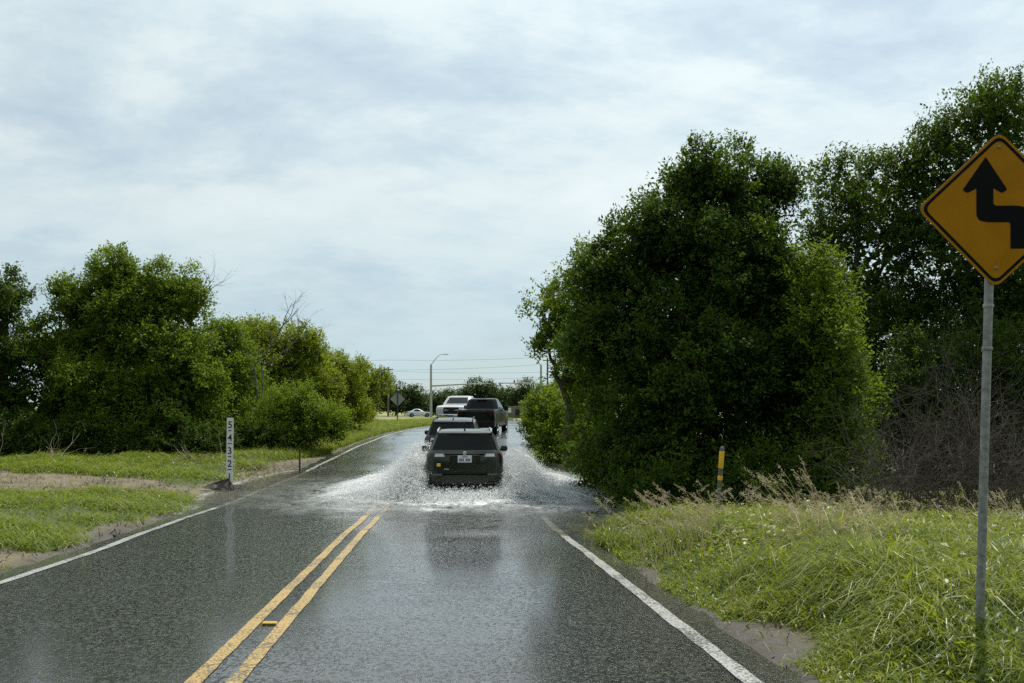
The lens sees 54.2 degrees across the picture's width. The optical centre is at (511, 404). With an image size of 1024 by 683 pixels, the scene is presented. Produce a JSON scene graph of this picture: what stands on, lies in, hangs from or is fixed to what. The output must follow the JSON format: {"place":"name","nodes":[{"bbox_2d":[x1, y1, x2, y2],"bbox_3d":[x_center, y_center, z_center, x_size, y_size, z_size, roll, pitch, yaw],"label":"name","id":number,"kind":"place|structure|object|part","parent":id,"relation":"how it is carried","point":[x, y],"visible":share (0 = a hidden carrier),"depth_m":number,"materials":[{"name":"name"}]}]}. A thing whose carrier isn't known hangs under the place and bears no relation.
{"place":"outdoors","nodes":[
{"label":"outdoors","id":0,"kind":"place"},
{"bbox_2d":[11,450,204,521],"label":"seed head grass","id":1,"kind":"structure","parent":0,"point":[90,481],"depth_m":19.80,"materials":[{"name":"plant"}]},
{"bbox_2d":[141,417,513,460],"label":"roadside grass","id":2,"kind":"structure","parent":0,"point":[379,426],"depth_m":45.38,"materials":[{"name":"green plant"}]},
{"bbox_2d":[0,420,801,682],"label":"road","id":3,"kind":"structure","parent":0,"point":[393,601],"depth_m":9.31,"materials":[{"name":"grey asphalt"}]},
{"bbox_2d":[0,426,429,583],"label":"road marking white line","id":4,"kind":"object","parent":3,"relation":"on","point":[78,556],"visible":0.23,"depth_m":15.50,"materials":[{"name":"paint"}]},
{"bbox_2d":[261,621,277,624],"bbox_3d":[-2.013,1.810,8.300,0.125,0.020,0.060,0,0,0],"label":"road stud","id":5,"kind":"object","parent":3,"relation":"on","point":[269,622],"visible":1,"depth_m":8.28,"materials":[{"name":"yellow plastic"}]},
{"bbox_2d":[184,501,380,682],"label":"road marking yellow line","id":6,"kind":"object","parent":3,"relation":"on","point":[202,673],"visible":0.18,"depth_m":8.56,"materials":[{"name":"paint"}]},
{"bbox_2d":[225,422,509,682],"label":"road marking yellow line","id":7,"kind":"object","parent":3,"relation":"on","point":[250,662],"visible":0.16,"depth_m":8.60,"materials":[{"name":"paint"}]},
{"bbox_2d":[312,439,431,508],"bbox_3d":[-3.161,1.544,25.933,2.951,1.425,10.240,0,0,0],"label":"water splash","id":8,"kind":"object","parent":3,"relation":"on","point":[398,476],"visible":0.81,"depth_m":23.35,"materials":[{"name":"white liquid"}]},
{"bbox_2d":[173,462,649,543],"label":"flood water","id":9,"kind":"structure","parent":3,"relation":"on","point":[311,493],"depth_m":21.68,"materials":[{"name":"grey liquid"}]},
{"bbox_2d":[352,451,425,492],"bbox_3d":[-3.623,1.678,25.489,3.182,1.054,6.765,0,0,0],"label":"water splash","id":10,"kind":"object","parent":9,"relation":"on","point":[384,479],"visible":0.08,"depth_m":24.00,"materials":[{"name":"white liquid"}]},
{"bbox_2d":[506,449,580,494],"bbox_3d":[1.508,1.686,25.167,3.559,1.037,6.346,0,0,0],"label":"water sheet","id":11,"kind":"object","parent":9,"relation":"on","point":[542,476],"visible":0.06,"depth_m":24.09,"materials":[{"name":"white liquid"}]},
{"bbox_2d":[496,445,618,505],"bbox_3d":[1.134,1.628,25.966,3.438,1.219,8.846,0,0,0],"label":"water splash","id":12,"kind":"object","parent":9,"relation":"on","point":[511,464],"visible":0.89,"depth_m":23.40,"materials":[{"name":"white liquid"}]},
{"bbox_2d":[368,481,535,505],"bbox_3d":[-1.029,1.990,22.491,5.029,0.514,2.472,0,0,0],"label":"water splash","id":13,"kind":"object","parent":3,"relation":"on","point":[444,495],"visible":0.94,"depth_m":22.87,"materials":[{"name":"white liquid"}]},
{"bbox_2d":[425,416,478,446],"bbox_3d":[-1.932,1.290,34.382,2.262,1.909,4.700,0,2,0],"label":"suv car","id":14,"kind":"object","parent":3,"relation":"on","point":[453,423],"visible":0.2,"depth_m":32.41,"materials":[{"name":"grey paint"}]},
{"bbox_3d":[-1.922,0.786,32.335,1.528,0.362,0.301,0,2,0],"label":"rear window","id":15,"kind":"part","parent":14,"relation":"part of","materials":[{"name":"black glass"}]},
{"bbox_2d":[436,395,473,418],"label":"pickup truck","id":16,"kind":"object","parent":3,"relation":"on","point":[450,406],"visible":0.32,"depth_m":62.31,"materials":[{"name":"white paint"}]},
{"bbox_2d":[422,427,506,500],"bbox_3d":[-1.232,1.458,26.060,2.291,1.855,4.700,0,0,-3],"label":"suv car","id":17,"kind":"object","parent":3,"relation":"on","point":[464,457],"visible":0.76,"depth_m":23.82,"materials":[{"name":"black paint"}]},
{"bbox_3d":[-1.135,0.905,24.033,1.556,0.352,0.301,0,0,-3],"label":"rear window","id":18,"kind":"part","parent":17,"relation":"part of","materials":[{"name":"black glass"}]},
{"bbox_2d":[457,398,507,433],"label":"pickup truck","id":19,"kind":"object","parent":3,"relation":"on","point":[492,413],"visible":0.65,"depth_m":50.61,"materials":[{"name":"black paint"}]},
{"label":"rear window","id":20,"kind":"part","parent":19,"relation":"part of","materials":[{"name":"black glass"}]},
{"bbox_2d":[518,435,763,682],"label":"road marking white line","id":21,"kind":"object","parent":3,"relation":"on","point":[738,671],"visible":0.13,"depth_m":8.73,"materials":[{"name":"paint"}]},
{"bbox_2d":[0,407,1023,682],"bbox_3d":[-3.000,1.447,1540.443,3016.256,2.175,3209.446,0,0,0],"label":"ground","id":22,"kind":"structure","parent":0,"point":[780,645],"depth_m":17.21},
{"bbox_2d":[0,260,53,449],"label":"hackberry tree","id":23,"kind":"object","parent":22,"relation":"on","point":[15,352],"visible":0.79,"depth_m":36.91,"materials":[{"name":"green plant"}]},
{"bbox_2d":[0,403,82,455],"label":"bush","id":24,"kind":"object","parent":22,"relation":"on","point":[21,437],"visible":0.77,"depth_m":35.08,"materials":[{"name":"green plant"}]},
{"bbox_2d":[0,422,87,457],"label":"dead branch pile","id":25,"kind":"object","parent":22,"relation":"on","point":[52,452],"visible":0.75,"depth_m":33.11,"materials":[{"name":"brown wood"}]},
{"bbox_2d":[47,409,160,455],"bbox_3d":[-14.774,1.317,36.056,4.452,2.465,2.514,0,0,0],"label":"bush","id":26,"kind":"object","parent":22,"relation":"on","point":[92,438],"visible":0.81,"depth_m":35.54,"materials":[{"name":"green plant"}]},
{"bbox_2d":[0,239,238,445],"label":"hackberry tree","id":27,"kind":"object","parent":22,"relation":"on","point":[111,332],"visible":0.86,"depth_m":37.78,"materials":[{"name":"green plant"}]},
{"bbox_2d":[0,460,308,563],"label":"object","id":28,"kind":"object","parent":22,"relation":"on","point":[106,481],"visible":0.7,"depth_m":25.00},
{"bbox_2d":[0,447,313,569],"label":"verge grass","id":29,"kind":"structure","parent":22,"relation":"on","point":[74,463],"depth_m":21.62,"materials":[{"name":"green plant"}]},
{"bbox_2d":[135,405,247,454],"bbox_3d":[-11.784,1.313,36.596,4.093,2.622,2.499,0,0,-11],"label":"bush","id":30,"kind":"object","parent":22,"relation":"on","point":[194,439],"visible":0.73,"depth_m":36.22,"materials":[{"name":"green plant"}]},
{"bbox_2d":[159,420,223,461],"bbox_3d":[-10.812,1.547,34.402,2.940,2.073,2.340,0,0,23],"label":"dead branch pile","id":31,"kind":"object","parent":22,"relation":"on","point":[194,457],"visible":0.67,"depth_m":34.04,"materials":[{"name":"brown wood"}]},
{"bbox_2d":[189,250,236,423],"bbox_3d":[-11.766,-2.175,39.634,1.540,8.140,2.074,0,0,-40],"label":"dead tree","id":32,"kind":"object","parent":22,"relation":"on","point":[208,290],"visible":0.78,"depth_m":39.54,"materials":[{"name":"brown plant"}]},
{"bbox_2d":[204,478,249,492],"bbox_3d":[-7.489,2.102,25.803,1.773,0.454,0.906,0,0,0],"label":"thatch heap","id":33,"kind":"object","parent":22,"relation":"on","point":[225,484],"visible":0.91,"depth_m":25.74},
{"bbox_2d":[226,418,233,483],"bbox_3d":[-7.336,1.362,26.030,0.175,2.047,0.089,1,0,3],"label":"flood gauge","id":34,"kind":"object","parent":22,"relation":"on","point":[229,451],"visible":1,"depth_m":25.99,"materials":[{"name":"white metal"}]},
{"bbox_2d":[182,312,280,441],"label":"hackberry tree","id":35,"kind":"object","parent":22,"relation":"on","point":[235,360],"visible":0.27,"depth_m":40.88,"materials":[{"name":"green plant"}]},
{"bbox_2d":[213,416,280,450],"bbox_3d":[-10.249,1.509,38.465,2.671,2.289,2.382,0,0,0],"label":"bush","id":36,"kind":"object","parent":22,"relation":"on","point":[252,434],"visible":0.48,"depth_m":37.98,"materials":[{"name":"green plant"}]},
{"bbox_2d":[213,439,301,476],"bbox_3d":[-7.784,1.601,30.316,2.914,1.640,1.507,0,0,0],"label":"dead branch pile","id":37,"kind":"object","parent":22,"relation":"on","point":[256,473],"visible":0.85,"depth_m":30.31,"materials":[{"name":"brown wood"}]},
{"bbox_2d":[230,310,337,414],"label":"hackberry tree","id":38,"kind":"object","parent":22,"relation":"on","point":[302,357],"visible":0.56,"depth_m":45.41,"materials":[{"name":"green plant"}]},
{"bbox_2d":[220,373,357,452],"bbox_3d":[-8.864,0.498,39.430,5.660,3.568,3.567,0,0,0],"label":"round bush","id":39,"kind":"object","parent":22,"relation":"on","point":[285,412],"visible":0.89,"depth_m":39.00,"materials":[{"name":"green plant"}]},
{"bbox_2d":[253,284,324,408],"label":"dead tree","id":40,"kind":"object","parent":22,"relation":"on","point":[258,360],"visible":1,"depth_m":40.43,"materials":[{"name":"brown plant"}]},
{"bbox_2d":[259,448,338,471],"bbox_3d":[-7.212,1.996,32.991,2.912,1.401,1.465,0,0,-16],"label":"dead branch pile","id":41,"kind":"object","parent":22,"relation":"on","point":[292,467],"visible":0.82,"depth_m":32.92,"materials":[{"name":"brown wood"}]},
{"bbox_2d":[298,448,300,471],"bbox_3d":[-6.900,1.898,32.496,0.075,1.000,0.044,0,0,0],"label":"short post","id":42,"kind":"object","parent":22,"relation":"on","point":[299,450],"visible":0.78,"depth_m":32.48,"materials":[{"name":"grey metal"}]},
{"bbox_2d":[281,357,352,430],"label":"hackberry tree","id":43,"kind":"object","parent":22,"relation":"on","point":[327,392],"visible":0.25,"depth_m":48.04,"materials":[{"name":"green plant"}]},
{"bbox_2d":[323,347,377,428],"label":"hackberry tree","id":44,"kind":"object","parent":22,"relation":"on","point":[353,396],"visible":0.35,"depth_m":51.45,"materials":[{"name":"green plant"}]},
{"bbox_2d":[349,360,397,413],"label":"hackberry tree","id":45,"kind":"object","parent":22,"relation":"on","point":[380,377],"visible":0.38,"depth_m":65.46,"materials":[{"name":"green plant"}]},
{"bbox_2d":[383,367,392,415],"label":"utility pole","id":46,"kind":"object","parent":22,"relation":"on","point":[388,396],"visible":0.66,"depth_m":195.86,"materials":[{"name":"brown wood"}]},
{"bbox_2d":[376,377,415,415],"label":"tree","id":47,"kind":"object","parent":22,"relation":"on","point":[405,406],"visible":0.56,"depth_m":203.78,"materials":[{"name":"green plant"}]},
{"bbox_2d":[391,391,403,418],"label":"diamond sign","id":48,"kind":"object","parent":22,"relation":"on","point":[397,398],"visible":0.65,"depth_m":78.00,"materials":[{"name":"grey metal"}]},
{"bbox_2d":[400,383,429,415],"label":"tree","id":49,"kind":"object","parent":22,"relation":"on","point":[420,401],"visible":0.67,"depth_m":206.68,"materials":[{"name":"green plant"}]},
{"bbox_2d":[423,387,453,415],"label":"tree","id":50,"kind":"object","parent":22,"relation":"on","point":[438,398],"visible":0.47,"depth_m":210.30,"materials":[{"name":"green plant"}]},
{"bbox_2d":[444,386,471,395],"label":"tree","id":51,"kind":"object","parent":22,"relation":"on","point":[453,392],"visible":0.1,"depth_m":215.56,"materials":[{"name":"green plant"}]},
{"bbox_2d":[430,354,489,417],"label":"signal pole","id":52,"kind":"object","parent":22,"relation":"on","point":[431,385],"visible":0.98,"depth_m":171.86,"materials":[{"name":"metal"}]},
{"bbox_2d":[456,375,507,405],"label":"tree","id":53,"kind":"object","parent":22,"relation":"on","point":[482,390],"visible":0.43,"depth_m":204.99,"materials":[{"name":"green plant"}]},
{"bbox_2d":[494,382,514,407],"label":"tree","id":54,"kind":"object","parent":22,"relation":"on","point":[503,389],"visible":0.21,"depth_m":209.33,"materials":[{"name":"green plant"}]},
{"bbox_2d":[508,402,525,417],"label":"masonry building","id":55,"kind":"structure","parent":22,"relation":"on","point":[515,410],"depth_m":148.50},
{"bbox_2d":[499,355,541,394],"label":"signal pole","id":56,"kind":"object","parent":22,"relation":"on","point":[500,383],"visible":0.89,"depth_m":175.88,"materials":[{"name":"metal"}]},
{"bbox_2d":[504,376,542,405],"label":"tree","id":57,"kind":"object","parent":22,"relation":"on","point":[517,394],"visible":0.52,"depth_m":204.63,"materials":[{"name":"green plant"}]},
{"bbox_2d":[543,358,547,385],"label":"utility pole","id":58,"kind":"object","parent":22,"relation":"on","point":[547,369],"visible":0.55,"depth_m":195.84,"materials":[{"name":"brown wood"}]},
{"bbox_2d":[514,377,578,445],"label":"roadside bush","id":59,"kind":"object","parent":22,"relation":"on","point":[524,426],"visible":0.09,"depth_m":45.56,"materials":[{"name":"green plant"}]},
{"bbox_2d":[515,379,578,464],"bbox_3d":[2.098,1.074,37.770,4.002,4.180,3.904,0,0,0],"label":"roadside bush","id":60,"kind":"object","parent":22,"relation":"on","point":[543,412],"visible":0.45,"depth_m":37.76,"materials":[{"name":"green plant"}]},
{"bbox_2d":[515,233,649,473],"bbox_3d":[2.392,-1.556,32.908,4.655,8.319,4.376,0,0,0],"label":"oak tree","id":61,"kind":"object","parent":22,"relation":"on","point":[556,306],"visible":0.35,"depth_m":32.53,"materials":[{"name":"green plant"}]},
{"bbox_2d":[563,437,603,483],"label":"bush","id":62,"kind":"object","parent":22,"relation":"on","point":[571,471],"depth_m":27.53,"materials":[{"name":"green plant"}]},
{"bbox_2d":[530,419,715,506],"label":"roadside grass","id":63,"kind":"structure","parent":22,"relation":"on","point":[578,462],"depth_m":39.27,"materials":[{"name":"green plant"}]},
{"bbox_2d":[590,446,714,510],"bbox_3d":[2.968,1.837,21.556,2.868,1.950,2.304,0,0,-23],"label":"bush","id":64,"kind":"object","parent":22,"relation":"on","point":[663,478],"visible":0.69,"depth_m":21.22,"materials":[{"name":"green plant"}]},
{"bbox_2d":[583,480,762,568],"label":"seed head grass","id":65,"kind":"structure","parent":22,"relation":"on","point":[686,518],"depth_m":13.40,"materials":[{"name":"plant"}]},
{"bbox_2d":[574,495,812,559],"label":"tall grass","id":66,"kind":"structure","parent":22,"relation":"on","point":[622,539],"depth_m":14.49,"materials":[{"name":"green plant"}]},
{"bbox_2d":[545,128,874,506],"bbox_3d":[4.795,-1.928,23.958,7.978,9.928,5.360,0,0,0],"label":"oak tree","id":67,"kind":"object","parent":22,"relation":"on","point":[705,353],"visible":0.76,"depth_m":23.30,"materials":[{"name":"green plant"}]},
{"bbox_2d":[716,446,724,507],"bbox_3d":[3.786,1.597,18.283,0.095,1.690,0.093,4,2,-4],"label":"marker post","id":68,"kind":"object","parent":22,"relation":"on","point":[720,468],"visible":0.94,"depth_m":18.24,"materials":[{"name":"yellow plastic"}]},
{"bbox_2d":[687,431,833,509],"bbox_3d":[5.282,1.690,20.616,2.712,2.314,2.705,0,0,-38],"label":"bush","id":69,"kind":"object","parent":22,"relation":"on","point":[737,476],"visible":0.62,"depth_m":20.60,"materials":[{"name":"green plant"}]},
{"bbox_2d":[577,522,1009,682],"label":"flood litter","id":70,"kind":"object","parent":22,"relation":"on","point":[750,620],"visible":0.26,"depth_m":8.51,"materials":[{"name":"brown plant"}]},
{"bbox_2d":[765,231,897,503],"bbox_3d":[6.959,-0.570,22.138,3.168,6.718,3.771,0,0,0],"label":"roadside shrub","id":71,"kind":"object","parent":22,"relation":"on","point":[817,326],"visible":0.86,"depth_m":21.87,"materials":[{"name":"green plant"}]},
{"bbox_2d":[673,456,1023,601],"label":"seed head grass","id":72,"kind":"structure","parent":22,"relation":"on","point":[790,506],"depth_m":11.64,"materials":[{"name":"plant"}]},
{"bbox_2d":[726,275,1023,516],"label":"dry brush","id":73,"kind":"object","parent":22,"relation":"on","point":[910,480],"visible":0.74,"depth_m":18.13,"materials":[{"name":"plant"}]},
{"bbox_2d":[793,137,978,476],"bbox_3d":[11.342,-3.005,30.474,5.511,10.937,5.580,0,0,0],"label":"elm tree","id":74,"kind":"object","parent":22,"relation":"on","point":[852,198],"visible":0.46,"depth_m":30.18,"materials":[{"name":"green plant"}]},
{"bbox_2d":[769,292,1023,517],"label":"dry brush","id":75,"kind":"object","parent":22,"relation":"on","point":[1020,494],"visible":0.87,"depth_m":17.76,"materials":[{"name":"plant"}]},
{"bbox_2d":[854,311,1023,485],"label":"roadside shrub","id":76,"kind":"object","parent":22,"relation":"on","point":[908,353],"visible":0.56,"depth_m":26.07,"materials":[{"name":"brown plant"}]},
{"bbox_2d":[867,58,1023,474],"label":"elm tree","id":77,"kind":"object","parent":22,"relation":"on","point":[990,111],"visible":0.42,"depth_m":29.18,"materials":[{"name":"green plant"}]},
{"bbox_2d":[894,346,1022,512],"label":"dry brush","id":78,"kind":"object","parent":22,"relation":"on","point":[1000,421],"visible":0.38,"depth_m":18.95,"materials":[{"name":"brown plant"}]},
{"bbox_2d":[920,135,1023,632],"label":"warning sign","id":79,"kind":"object","parent":22,"relation":"on","point":[972,209],"visible":0.97,"depth_m":7.00,"materials":[{"name":"metal"}]},
{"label":"utility pole","id":80,"kind":"object","parent":22,"relation":"on","visible":0},
{"bbox_2d":[407,377,538,379],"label":"overhead wire","id":81,"kind":"object","parent":80,"relation":"attached to","point":[457,379],"visible":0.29,"depth_m":196.09,"materials":[{"name":"black metal"}]},
{"bbox_2d":[0,0,1023,405],"label":"sky","id":82,"kind":"structure","parent":0,"point":[412,165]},
{"bbox_2d":[578,488,1023,682],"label":"tall grass","id":83,"kind":"structure","parent":0,"point":[887,595],"depth_m":8.45,"materials":[{"name":"green plant"}]},
{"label":"crossing road","id":84,"kind":"structure","parent":0,"visible":0},
{"bbox_2d":[405,409,429,416],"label":"sedan car","id":85,"kind":"object","parent":84,"relation":"on","point":[415,412],"visible":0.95,"depth_m":182.61,"materials":[{"name":"silver paint"}]}
]}

